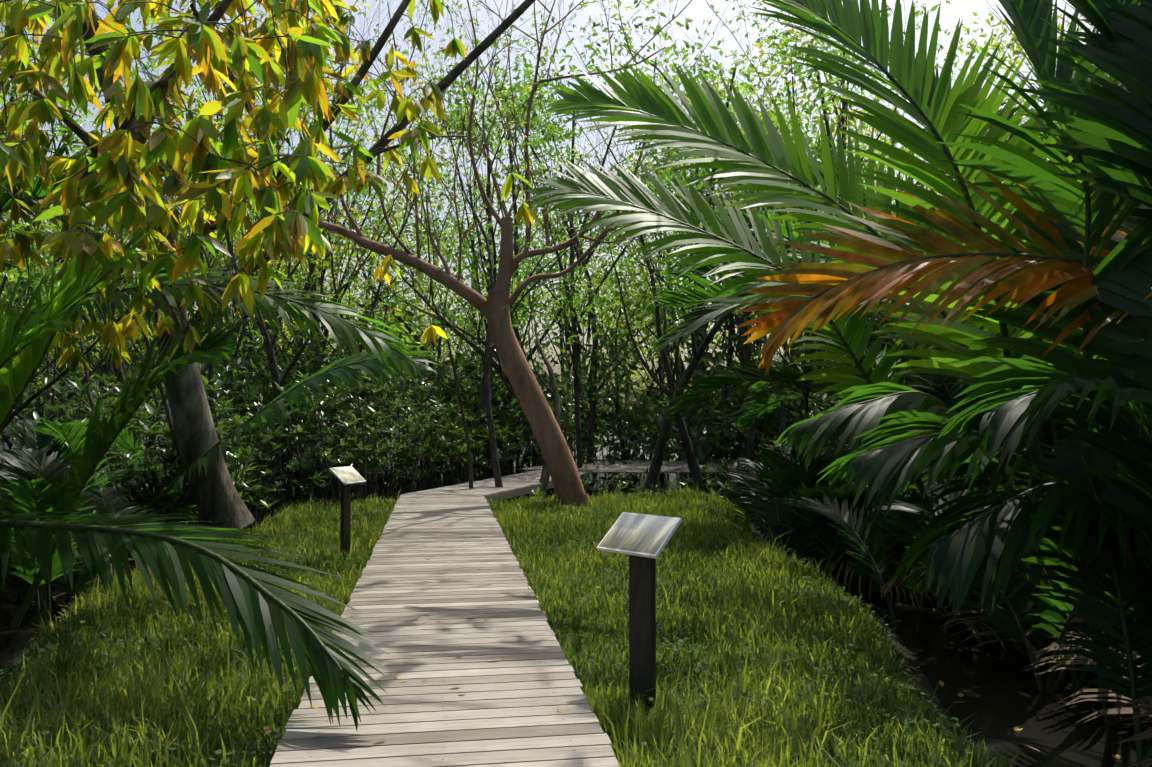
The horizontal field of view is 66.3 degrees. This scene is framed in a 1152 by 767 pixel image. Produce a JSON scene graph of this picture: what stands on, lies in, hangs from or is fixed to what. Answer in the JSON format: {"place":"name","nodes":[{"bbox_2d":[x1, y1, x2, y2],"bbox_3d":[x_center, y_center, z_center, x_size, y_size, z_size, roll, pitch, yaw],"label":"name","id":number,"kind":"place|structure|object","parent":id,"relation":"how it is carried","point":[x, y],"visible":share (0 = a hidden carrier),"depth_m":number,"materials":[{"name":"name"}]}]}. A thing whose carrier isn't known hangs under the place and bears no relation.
{"place":"outdoors","nodes":[
{"label":"outdoors","id":0,"kind":"place"},
{"bbox_2d":[0,0,1108,411],"label":"sky","id":1,"kind":"structure","parent":0,"point":[962,9],"materials":[{"name":"white"}]},
{"bbox_2d":[0,480,1127,766],"bbox_3d":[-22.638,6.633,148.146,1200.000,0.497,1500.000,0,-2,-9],"label":"ground","id":2,"kind":"structure","parent":0,"point":[914,669],"depth_m":6.32,"materials":[{"name":"green plant"}]},
{"bbox_2d":[0,0,542,537],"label":"leaf tree","id":3,"kind":"object","parent":2,"relation":"on","point":[118,190],"visible":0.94,"depth_m":6.67,"materials":[{"name":"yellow plant"}]},
{"bbox_2d":[329,466,365,557],"bbox_3d":[-2.781,1.727,10.738,0.243,1.413,0.420,-1,-2,23],"label":"sign post","id":4,"kind":"object","parent":2,"relation":"on","point":[347,476],"visible":0.77,"depth_m":10.72,"materials":[{"name":"black metal"}]},
{"bbox_2d":[153,0,792,508],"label":"leaning tree","id":5,"kind":"object","parent":2,"relation":"on","point":[555,450],"visible":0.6,"depth_m":16.14,"materials":[{"name":"brown plant"}]},
{"bbox_2d":[270,460,754,766],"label":"boardwalk","id":6,"kind":"structure","parent":2,"relation":"on","point":[504,713],"depth_m":5.76,"materials":[{"name":"grey wood"}]},
{"bbox_2d":[0,0,1091,567],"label":"background trees","id":7,"kind":"object","parent":2,"relation":"on","point":[578,380],"visible":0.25,"depth_m":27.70,"materials":[{"name":"green plant"}]},
{"bbox_2d":[0,326,1098,574],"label":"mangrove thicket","id":8,"kind":"object","parent":2,"relation":"on","point":[382,434],"visible":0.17,"depth_m":19.87,"materials":[{"name":"green plant"}]},
{"bbox_2d":[0,0,1151,766],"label":"palm fronds","id":9,"kind":"object","parent":2,"relation":"on","point":[984,320],"visible":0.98,"depth_m":6.94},
{"bbox_2d":[596,512,681,712],"bbox_3d":[0.379,1.532,5.294,0.456,1.461,0.263,-2,-2,43],"label":"information sign","id":10,"kind":"object","parent":2,"relation":"on","point":[641,540],"visible":0.77,"depth_m":5.29,"materials":[{"name":"black metal"}]},
{"bbox_2d":[0,413,1151,766],"bbox_3d":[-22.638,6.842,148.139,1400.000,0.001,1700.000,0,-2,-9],"label":"ground","id":11,"kind":"structure","parent":0,"point":[996,705],"depth_m":7.19,"materials":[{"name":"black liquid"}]}
]}

